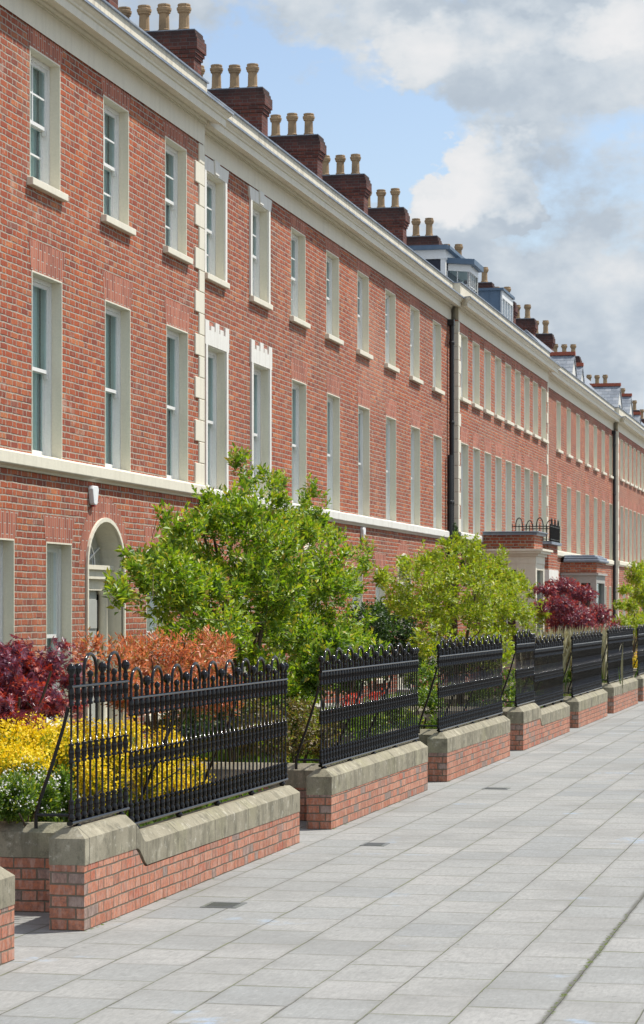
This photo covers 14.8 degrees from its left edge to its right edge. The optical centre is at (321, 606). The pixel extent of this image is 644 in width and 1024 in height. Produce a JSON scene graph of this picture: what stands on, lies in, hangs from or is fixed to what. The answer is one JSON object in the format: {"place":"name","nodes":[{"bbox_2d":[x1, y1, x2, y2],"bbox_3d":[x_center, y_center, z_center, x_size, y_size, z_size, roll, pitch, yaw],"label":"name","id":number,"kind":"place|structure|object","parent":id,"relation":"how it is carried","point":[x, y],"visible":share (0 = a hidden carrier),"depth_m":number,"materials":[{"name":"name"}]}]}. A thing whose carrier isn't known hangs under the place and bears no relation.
{"place":"outdoors","nodes":[
{"label":"outdoors","id":0,"kind":"place"},
{"bbox_2d":[0,867,14,965],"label":"garden wall","id":1,"kind":"structure","parent":0,"point":[7,890],"depth_m":14.57,"materials":[{"name":"brick"}]},
{"bbox_2d":[0,0,233,747],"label":"terrace building","id":2,"kind":"structure","parent":0,"point":[108,111],"depth_m":30.00,"materials":[{"name":"brick"}]},
{"bbox_2d":[0,538,13,722],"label":"window","id":3,"kind":"structure","parent":2,"relation":"in","point":[6,545],"depth_m":27.29,"materials":[{"name":"beige paint"}]},
{"bbox_2d":[32,270,61,458],"bbox_3d":[-3.285,-2.740,28.417,0.310,2.070,1.070,0,0,12],"label":"window","id":4,"kind":"structure","parent":2,"relation":"in","point":[46,291],"depth_m":28.89,"materials":[{"name":"beige paint"}]},
{"bbox_2d":[27,46,67,201],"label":"window","id":5,"kind":"structure","parent":2,"relation":"in","point":[44,177],"depth_m":28.81,"materials":[{"name":"beige paint"}]},
{"bbox_2d":[46,542,75,732],"bbox_3d":[-3.158,0.370,28.830,0.384,2.230,1.110,0,0,12],"label":"window","id":6,"kind":"structure","parent":2,"relation":"in","point":[58,555],"depth_m":29.22,"materials":[{"name":"beige paint"}]},
{"bbox_2d":[88,486,98,506],"bbox_3d":[-2.752,-1.332,29.969,0.064,0.250,0.236,0,0,12],"label":"alarm box","id":7,"kind":"object","parent":2,"relation":"attached to","point":[93,491],"visible":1,"depth_m":29.90,"materials":[{"name":"white plastic"}]},
{"bbox_2d":[85,518,125,734],"bbox_3d":[-2.800,0.260,30.553,0.340,2.810,1.650,0,0,12],"label":"doorway","id":8,"kind":"structure","parent":2,"relation":"in","point":[105,537],"depth_m":31.05,"materials":[{"name":"beige paint"}]},
{"bbox_2d":[105,299,130,471],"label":"window","id":9,"kind":"structure","parent":2,"relation":"in","point":[117,317],"depth_m":31.55,"materials":[{"name":"beige paint"}]},
{"bbox_2d":[101,94,135,235],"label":"window","id":10,"kind":"structure","parent":2,"relation":"in","point":[115,214],"depth_m":31.47,"materials":[{"name":"beige paint"}]},
{"bbox_2d":[144,550,165,721],"bbox_3d":[-2.265,0.370,32.729,0.325,2.230,1.110,0,0,12],"label":"window","id":11,"kind":"structure","parent":2,"relation":"in","point":[148,620],"depth_m":33.02,"materials":[{"name":"grey glass"}]},
{"bbox_2d":[166,324,187,481],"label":"window","id":12,"kind":"structure","parent":2,"relation":"in","point":[176,339],"depth_m":34.20,"materials":[{"name":"beige paint"}]},
{"bbox_2d":[163,136,192,264],"bbox_3d":[-2.090,-5.490,33.653,0.384,1.570,1.250,0,0,12],"label":"window","id":13,"kind":"structure","parent":2,"relation":"in","point":[175,246],"depth_m":34.13,"materials":[{"name":"beige paint"}]},
{"bbox_2d":[106,0,464,713],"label":"terrace building","id":14,"kind":"structure","parent":0,"point":[328,336],"depth_m":44.58,"materials":[{"name":"brick"}]},
{"bbox_2d":[208,345,224,490],"bbox_3d":[-1.674,-2.740,36.347,0.254,2.070,1.070,0,0,12],"label":"window","id":15,"kind":"structure","parent":14,"relation":"in","point":[216,357],"depth_m":36.82,"materials":[{"name":"beige paint"}]},
{"bbox_2d":[204,172,229,288],"bbox_3d":[-1.655,-5.490,36.271,0.325,1.570,1.250,0,0,12],"label":"window","id":16,"kind":"structure","parent":14,"relation":"in","point":[214,274],"depth_m":36.75,"materials":[{"name":"beige paint"}]},
{"bbox_2d":[249,202,272,310],"bbox_3d":[-1.069,-5.490,38.915,0.325,1.570,1.250,0,0,12],"label":"window","id":17,"kind":"structure","parent":14,"relation":"in","point":[259,297],"depth_m":39.40,"materials":[{"name":"beige paint"}]},
{"bbox_2d":[254,364,268,497],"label":"window","id":18,"kind":"structure","parent":14,"relation":"in","point":[261,374],"depth_m":39.48,"materials":[{"name":"beige paint"}]},
{"bbox_2d":[292,379,305,503],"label":"window","id":19,"kind":"structure","parent":14,"relation":"in","point":[298,388],"depth_m":42.12,"materials":[{"name":"beige paint"}]},
{"bbox_2d":[290,227,310,328],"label":"window","id":20,"kind":"structure","parent":14,"relation":"in","point":[298,240],"depth_m":42.04,"materials":[{"name":"beige paint"}]},
{"bbox_2d":[327,392,339,511],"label":"window","id":21,"kind":"structure","parent":14,"relation":"in","point":[333,401],"depth_m":44.76,"materials":[{"name":"beige paint"}]},
{"bbox_2d":[325,250,343,345],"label":"window","id":22,"kind":"structure","parent":14,"relation":"in","point":[332,261],"depth_m":44.68,"materials":[{"name":"beige paint"}]},
{"bbox_2d":[358,405,369,516],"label":"window","id":23,"kind":"structure","parent":14,"relation":"in","point":[363,412],"depth_m":47.40,"materials":[{"name":"beige paint"}]},
{"bbox_2d":[356,270,372,359],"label":"window","id":24,"kind":"structure","parent":14,"relation":"in","point":[362,349],"depth_m":47.33,"materials":[{"name":"beige paint"}]},
{"bbox_2d":[386,416,395,520],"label":"window","id":25,"kind":"structure","parent":14,"relation":"in","point":[390,422],"depth_m":50.05,"materials":[{"name":"beige paint"}]},
{"bbox_2d":[384,288,399,372],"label":"window","id":26,"kind":"structure","parent":14,"relation":"in","point":[390,298],"depth_m":49.98,"materials":[{"name":"beige paint"}]},
{"bbox_2d":[411,425,419,525],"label":"window","id":27,"kind":"structure","parent":14,"relation":"in","point":[415,432],"depth_m":52.70,"materials":[{"name":"beige paint"}]},
{"bbox_2d":[409,304,423,384],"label":"window","id":28,"kind":"structure","parent":14,"relation":"in","point":[414,376],"depth_m":52.63,"materials":[{"name":"beige paint"}]},
{"bbox_2d":[433,434,441,529],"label":"window","id":29,"kind":"structure","parent":14,"relation":"in","point":[437,440],"depth_m":55.33,"materials":[{"name":"beige paint"}]},
{"bbox_2d":[432,320,444,395],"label":"window","id":30,"kind":"structure","parent":14,"relation":"in","point":[436,388],"depth_m":55.27,"materials":[{"name":"beige paint"}]},
{"bbox_2d":[0,682,570,826],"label":"grass","id":31,"kind":"structure","parent":0,"point":[197,808],"depth_m":27.29,"materials":[{"name":"green plant"}]},
{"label":"garden bed","id":32,"kind":"structure","parent":31,"relation":"on","visible":0},
{"bbox_2d":[0,711,86,821],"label":"broom bush","id":33,"kind":"object","parent":32,"relation":"on","point":[15,746],"visible":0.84,"depth_m":17.96,"materials":[{"name":"yellow plant"}]},
{"bbox_2d":[0,634,91,820],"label":"maple shrub","id":34,"kind":"object","parent":32,"relation":"on","point":[27,680],"visible":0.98,"depth_m":19.10,"materials":[{"name":"red plant"}]},
{"bbox_2d":[0,755,100,825],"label":"flowering shrub","id":35,"kind":"object","parent":32,"relation":"on","point":[19,796],"visible":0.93,"depth_m":17.17,"materials":[{"name":"green plant"}]},
{"bbox_2d":[30,721,129,816],"bbox_3d":[-2.396,1.339,20.675,1.883,0.891,1.622,0,0,-23],"label":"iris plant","id":36,"kind":"object","parent":32,"relation":"on","point":[73,771],"visible":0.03,"depth_m":20.51,"materials":[{"name":"green plant"}]},
{"bbox_2d":[63,715,178,814],"bbox_3d":[-1.562,1.341,19.582,0.917,0.996,2.126,0,0,12],"label":"broom bush","id":37,"kind":"object","parent":32,"relation":"on","point":[104,764],"visible":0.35,"depth_m":19.19,"materials":[{"name":"yellow plant"}]},
{"bbox_2d":[64,624,247,784],"bbox_3d":[-1.370,0.993,22.265,1.126,1.690,6.593,0,0,12],"label":"photinia shrub","id":38,"kind":"object","parent":32,"relation":"on","point":[140,655],"visible":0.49,"depth_m":22.11,"materials":[{"name":"orange plant"}]},
{"bbox_2d":[127,720,215,815],"bbox_3d":[-1.312,1.412,21.078,0.822,0.856,1.919,0,0,12],"label":"broom bush","id":39,"kind":"object","parent":32,"relation":"on","point":[164,775],"visible":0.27,"depth_m":20.79,"materials":[{"name":"yellow plant"}]},
{"bbox_2d":[0,701,643,1023],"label":"pavement","id":40,"kind":"structure","parent":0,"point":[466,899],"depth_m":16.23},
{"bbox_2d":[0,785,299,930],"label":"garden wall","id":41,"kind":"structure","parent":40,"relation":"on","point":[87,875],"depth_m":17.04,"materials":[{"name":"brick"}]},
{"bbox_2d":[34,651,288,828],"bbox_3d":[-1.111,0.950,19.071,0.344,1.302,6.072,0,0,12],"label":"iron railing","id":42,"kind":"object","parent":41,"relation":"on","point":[179,802],"visible":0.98,"depth_m":18.41,"materials":[{"name":"black metal"}]},
{"bbox_2d":[201,901,246,907],"bbox_3d":[-0.687,2.086,17.387,0.260,0.019,0.320,0,0,12],"label":"drain cover","id":43,"kind":"object","parent":40,"relation":"on","point":[212,904],"visible":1,"depth_m":17.36,"materials":[{"name":"metal"}]},
{"bbox_2d":[118,741,427,829],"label":"garden wall","id":44,"kind":"structure","parent":40,"relation":"on","point":[333,796],"depth_m":24.45,"materials":[{"name":"brick"}]},
{"bbox_2d":[295,642,418,768],"bbox_3d":[0.397,0.981,25.881,0.344,1.180,5.082,0,0,12],"label":"iron railing","id":45,"kind":"object","parent":44,"relation":"on","point":[404,663],"visible":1,"depth_m":25.45,"materials":[{"name":"black metal"}]},
{"bbox_2d":[91,781,627,1017],"bbox_3d":[2.354,2.086,25.784,3.379,0.007,31.629,0,0,12],"label":"moss","id":46,"kind":"object","parent":40,"relation":"on","point":[569,985],"visible":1,"depth_m":15.09,"materials":[{"name":"green plant"}]},
{"bbox_2d":[259,716,509,781],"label":"garden wall","id":47,"kind":"structure","parent":40,"relation":"on","point":[455,753],"depth_m":30.96,"materials":[{"name":"brick"}]},
{"bbox_2d":[418,634,502,732],"bbox_3d":[1.810,0.964,32.266,0.344,1.180,5.183,0,0,12],"label":"iron railing","id":48,"kind":"object","parent":47,"relation":"on","point":[483,654],"visible":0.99,"depth_m":31.90,"materials":[{"name":"black metal"}]},
{"bbox_2d":[268,113,561,681],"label":"terrace building","id":49,"kind":"structure","parent":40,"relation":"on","point":[504,365],"depth_m":61.78,"materials":[{"name":"brick"}]},
{"bbox_2d":[461,442,467,532],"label":"window","id":50,"kind":"structure","parent":49,"relation":"in","point":[464,447],"depth_m":57.92,"materials":[{"name":"beige paint"}]},
{"bbox_2d":[460,332,470,404],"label":"window","id":51,"kind":"structure","parent":49,"relation":"in","point":[464,339],"depth_m":57.85,"materials":[{"name":"beige paint"}]},
{"bbox_2d":[473,447,479,534],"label":"window","id":52,"kind":"structure","parent":49,"relation":"in","point":[476,452],"depth_m":59.64,"materials":[{"name":"beige paint"}]},
{"bbox_2d":[472,340,482,410],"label":"window","id":53,"kind":"structure","parent":49,"relation":"in","point":[475,347],"depth_m":59.58,"materials":[{"name":"beige paint"}]},
{"bbox_2d":[484,451,490,530],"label":"window","id":54,"kind":"structure","parent":49,"relation":"in","point":[487,456],"depth_m":61.38,"materials":[{"name":"beige paint"}]},
{"bbox_2d":[483,348,493,415],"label":"window","id":55,"kind":"structure","parent":49,"relation":"in","point":[487,355],"depth_m":61.31,"materials":[{"name":"beige paint"}]},
{"bbox_2d":[495,456,501,530],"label":"window","id":56,"kind":"structure","parent":49,"relation":"in","point":[498,461],"depth_m":63.12,"materials":[{"name":"beige paint"}]},
{"bbox_2d":[494,356,504,421],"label":"window","id":57,"kind":"structure","parent":49,"relation":"in","point":[497,415],"depth_m":63.04,"materials":[{"name":"beige paint"}]},
{"bbox_2d":[506,460,511,530],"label":"window","id":58,"kind":"structure","parent":49,"relation":"in","point":[508,464],"depth_m":64.85,"materials":[{"name":"beige paint"}]},
{"bbox_2d":[505,362,513,425],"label":"window","id":59,"kind":"structure","parent":49,"relation":"in","point":[507,367],"depth_m":64.77,"materials":[{"name":"beige paint"}]},
{"bbox_2d":[480,531,552,680],"bbox_3d":[4.693,0.090,60.158,1.549,3.790,2.000,0,0,12],"label":"bay window","id":60,"kind":"structure","parent":49,"relation":"in","point":[527,553],"depth_m":59.36,"materials":[{"name":"brick"}]},
{"bbox_2d":[515,464,520,530],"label":"window","id":61,"kind":"structure","parent":49,"relation":"in","point":[517,467],"depth_m":66.58,"materials":[{"name":"beige paint"}]},
{"bbox_2d":[514,369,523,430],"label":"window","id":62,"kind":"structure","parent":49,"relation":"in","point":[517,425],"depth_m":66.50,"materials":[{"name":"beige paint"}]},
{"bbox_2d":[524,467,529,530],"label":"window","id":63,"kind":"structure","parent":49,"relation":"in","point":[526,471],"depth_m":68.31,"materials":[{"name":"beige paint"}]},
{"bbox_2d":[524,375,532,435],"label":"window","id":64,"kind":"structure","parent":49,"relation":"in","point":[526,380],"depth_m":68.24,"materials":[{"name":"beige paint"}]},
{"bbox_2d":[533,471,537,530],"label":"window","id":65,"kind":"structure","parent":49,"relation":"in","point":[535,475],"depth_m":70.05,"materials":[{"name":"beige paint"}]},
{"bbox_2d":[532,381,540,439],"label":"window","id":66,"kind":"structure","parent":49,"relation":"in","point":[535,385],"depth_m":69.98,"materials":[{"name":"beige paint"}]},
{"bbox_2d":[542,475,546,540],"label":"window","id":67,"kind":"structure","parent":49,"relation":"in","point":[544,478],"depth_m":71.78,"materials":[{"name":"beige paint"}]},
{"bbox_2d":[541,386,548,443],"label":"window","id":68,"kind":"structure","parent":49,"relation":"in","point":[543,391],"depth_m":71.71,"materials":[{"name":"beige paint"}]},
{"bbox_2d":[452,522,473,635],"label":"ivy plant","id":69,"kind":"object","parent":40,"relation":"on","point":[455,527],"visible":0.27,"depth_m":56.22,"materials":[{"name":"green plant"}]},
{"bbox_2d":[369,702,569,750],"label":"garden wall","id":70,"kind":"structure","parent":40,"relation":"on","point":[533,724],"depth_m":37.27,"materials":[{"name":"brick"}]},
{"bbox_2d":[500,629,563,707],"bbox_3d":[3.282,0.974,38.910,0.344,1.288,5.572,0,0,12],"label":"iron railing","id":71,"kind":"object","parent":70,"relation":"on","point":[549,676],"visible":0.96,"depth_m":38.52,"materials":[{"name":"black metal"}]},
{"bbox_2d":[439,689,607,727],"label":"garden wall","id":72,"kind":"structure","parent":40,"relation":"on","point":[588,708],"depth_m":44.19,"materials":[{"name":"brick"}]},
{"bbox_2d":[563,630,602,697],"bbox_3d":[4.686,1.022,45.250,0.344,1.180,4.703,0,0,12],"label":"iron railing","id":73,"kind":"object","parent":72,"relation":"on","point":[585,652],"visible":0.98,"depth_m":44.94,"materials":[{"name":"black metal"}]},
{"bbox_2d":[493,677,637,713],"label":"garden wall","id":74,"kind":"structure","parent":40,"relation":"on","point":[618,700],"depth_m":49.97,"materials":[{"name":"brick"}]},
{"bbox_2d":[602,625,633,683],"bbox_3d":[6.014,0.971,51.246,0.344,1.180,5.074,0,0,12],"label":"iron railing","id":75,"kind":"object","parent":74,"relation":"on","point":[618,637],"visible":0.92,"depth_m":50.81,"materials":[{"name":"black metal"}]},
{"bbox_2d":[611,559,643,657],"bbox_3d":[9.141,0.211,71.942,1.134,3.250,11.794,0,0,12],"label":"tree","id":76,"kind":"object","parent":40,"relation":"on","point":[635,577],"visible":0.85,"depth_m":70.35,"materials":[{"name":"green plant"}]},
{"bbox_2d":[629,674,643,701],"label":"garden wall","id":77,"kind":"structure","parent":40,"relation":"on","point":[640,678],"depth_m":54.83,"materials":[{"name":"brick"}]},
{"bbox_2d":[633,624,643,675],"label":"iron railing","id":78,"kind":"object","parent":77,"relation":"on","point":[640,645],"visible":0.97,"depth_m":55.43,"materials":[{"name":"black metal"}]},
{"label":"garden bed","id":79,"kind":"structure","parent":40,"relation":"on","visible":0},
{"bbox_2d":[338,594,423,700],"bbox_3d":[0.664,0.812,37.822,1.113,2.056,6.946,0,0,9],"label":"evergreen bush","id":80,"kind":"object","parent":79,"relation":"on","point":[386,626],"visible":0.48,"depth_m":38.44,"materials":[{"name":"green plant"}]},
{"bbox_2d":[370,531,551,706],"bbox_3d":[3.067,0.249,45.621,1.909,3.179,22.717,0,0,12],"label":"tree","id":81,"kind":"object","parent":79,"relation":"on","point":[507,587],"visible":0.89,"depth_m":41.48,"materials":[{"name":"green plant"}]},
{"bbox_2d":[467,667,540,706],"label":"leafy bush","id":82,"kind":"object","parent":79,"relation":"on","point":[510,695],"visible":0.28,"depth_m":43.11,"materials":[{"name":"green plant"}]},
{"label":"garden bed","id":83,"kind":"structure","parent":40,"relation":"on","visible":0},
{"bbox_2d":[153,677,308,761],"bbox_3d":[-0.905,1.265,26.878,0.890,1.156,4.350,0,0,12],"label":"evergreen bush","id":84,"kind":"object","parent":83,"relation":"on","point":[197,725],"visible":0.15,"depth_m":25.20,"materials":[{"name":"green plant"}]},
{"bbox_2d":[101,442,378,759],"bbox_3d":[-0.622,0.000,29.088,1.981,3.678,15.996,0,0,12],"label":"tree","id":85,"kind":"object","parent":83,"relation":"on","point":[284,619],"visible":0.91,"depth_m":27.17,"materials":[{"name":"green plant"}]},
{"bbox_2d":[226,694,342,762],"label":"bronze bush","id":86,"kind":"object","parent":83,"relation":"on","point":[313,739],"visible":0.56,"depth_m":25.59,"materials":[{"name":"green plant"}]},
{"bbox_2d":[289,623,390,745],"bbox_3d":[0.279,1.017,29.509,0.865,1.648,4.819,0,0,12],"label":"laurel bush","id":87,"kind":"object","parent":83,"relation":"on","point":[307,675],"visible":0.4,"depth_m":27.61,"materials":[{"name":"green plant"}]},
{"bbox_2d":[118,0,643,409],"label":"sky","id":88,"kind":"structure","parent":0,"point":[516,127],"materials":[{"name":"blue"}]},
{"bbox_2d":[389,633,475,699],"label":"evergreen bush","id":89,"kind":"object","parent":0,"point":[420,659],"visible":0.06,"depth_m":44.95,"materials":[{"name":"green plant"}]},
{"bbox_2d":[407,218,621,631],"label":"terrace building","id":90,"kind":"structure","parent":0,"point":[583,417],"depth_m":81.35,"materials":[{"name":"brick"}]},
{"bbox_2d":[557,483,560,550],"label":"window","id":91,"kind":"structure","parent":90,"relation":"in","point":[558,485],"depth_m":76.56,"materials":[{"name":"beige paint"}]},
{"bbox_2d":[556,400,563,453],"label":"window","id":92,"kind":"structure","parent":90,"relation":"in","point":[558,405],"depth_m":76.49,"materials":[{"name":"beige paint"}]},
{"bbox_2d":[567,487,570,552],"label":"window","id":93,"kind":"structure","parent":90,"relation":"in","point":[568,489],"depth_m":79.07,"materials":[{"name":"beige paint"}]},
{"bbox_2d":[566,407,572,458],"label":"window","id":94,"kind":"structure","parent":90,"relation":"in","point":[568,454],"depth_m":78.99,"materials":[{"name":"beige paint"}]},
{"bbox_2d":[576,490,579,553],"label":"window","id":95,"kind":"structure","parent":90,"relation":"in","point":[577,492],"depth_m":81.56,"materials":[{"name":"beige paint"}]},
{"bbox_2d":[576,413,582,462],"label":"window","id":96,"kind":"structure","parent":90,"relation":"in","point":[578,460],"depth_m":81.50,"materials":[{"name":"beige paint"}]},
{"bbox_2d":[560,555,608,631],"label":"bay window","id":97,"kind":"structure","parent":90,"relation":"in","point":[591,569],"depth_m":76.32,"materials":[{"name":"brick"}]},
{"bbox_2d":[585,494,588,554],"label":"window","id":98,"kind":"structure","parent":90,"relation":"in","point":[586,496],"depth_m":84.07,"materials":[{"name":"beige paint"}]},
{"bbox_2d":[585,419,590,467],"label":"window","id":99,"kind":"structure","parent":90,"relation":"in","point":[587,464],"depth_m":84.00,"materials":[{"name":"beige paint"}]},
{"bbox_2d":[594,497,596,554],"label":"window","id":100,"kind":"structure","parent":90,"relation":"in","point":[595,499],"depth_m":86.59,"materials":[{"name":"beige paint"}]},
{"bbox_2d":[593,425,598,471],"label":"window","id":101,"kind":"structure","parent":90,"relation":"in","point":[595,468],"depth_m":86.52,"materials":[{"name":"beige paint"}]},
{"bbox_2d":[602,501,604,557],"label":"window","id":102,"kind":"structure","parent":90,"relation":"in","point":[603,502],"depth_m":89.10,"materials":[{"name":"beige paint"}]},
{"bbox_2d":[601,430,606,475],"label":"window","id":103,"kind":"structure","parent":90,"relation":"in","point":[603,432],"depth_m":89.03,"materials":[{"name":"beige paint"}]},
{"bbox_2d":[609,503,611,559],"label":"window","id":104,"kind":"structure","parent":90,"relation":"in","point":[610,505],"depth_m":91.61,"materials":[{"name":"beige paint"}]},
{"bbox_2d":[531,574,621,632],"bbox_3d":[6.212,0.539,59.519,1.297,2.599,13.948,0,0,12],"label":"maple shrub","id":105,"kind":"object","parent":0,"point":[562,610],"visible":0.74,"depth_m":56.85,"materials":[{"name":"red plant"}]},
{"bbox_2d":[516,304,643,655],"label":"terrace building","id":106,"kind":"structure","parent":0,"point":[629,428],"depth_m":97.19,"materials":[{"name":"brick"}]},
{"bbox_2d":[620,506,622,560],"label":"window","id":107,"kind":"structure","parent":106,"relation":"in","point":[621,508],"depth_m":93.90,"materials":[{"name":"beige paint"}]},
{"bbox_2d":[625,508,627,561],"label":"window","id":108,"kind":"structure","parent":106,"relation":"in","point":[626,510],"depth_m":95.56,"materials":[{"name":"beige paint"}]},
{"bbox_2d":[629,509,631,562],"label":"window","id":109,"kind":"structure","parent":106,"relation":"in","point":[630,511],"depth_m":97.26,"materials":[{"name":"beige paint"}]},
{"bbox_2d":[633,511,635,563],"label":"window","id":110,"kind":"structure","parent":106,"relation":"in","point":[634,513],"depth_m":98.93,"materials":[{"name":"beige paint"}]},
{"bbox_2d":[637,513,639,562],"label":"window","id":111,"kind":"structure","parent":106,"relation":"in","point":[638,514],"depth_m":100.61,"materials":[{"name":"beige paint"}]},
{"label":"garden bed","id":112,"kind":"structure","parent":0,"visible":0},
{"bbox_2d":[348,659,450,740],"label":"leafy bush","id":113,"kind":"object","parent":112,"relation":"on","point":[423,692],"visible":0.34,"depth_m":33.30,"materials":[{"name":"green plant"}]},
{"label":"garden bed","id":114,"kind":"structure","parent":0,"visible":0},
{"bbox_2d":[503,624,639,692],"bbox_3d":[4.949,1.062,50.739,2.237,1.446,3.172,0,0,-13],"label":"ornamental grass","id":115,"kind":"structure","parent":114,"relation":"on","point":[567,635],"depth_m":50.20,"materials":[{"name":"plant"}]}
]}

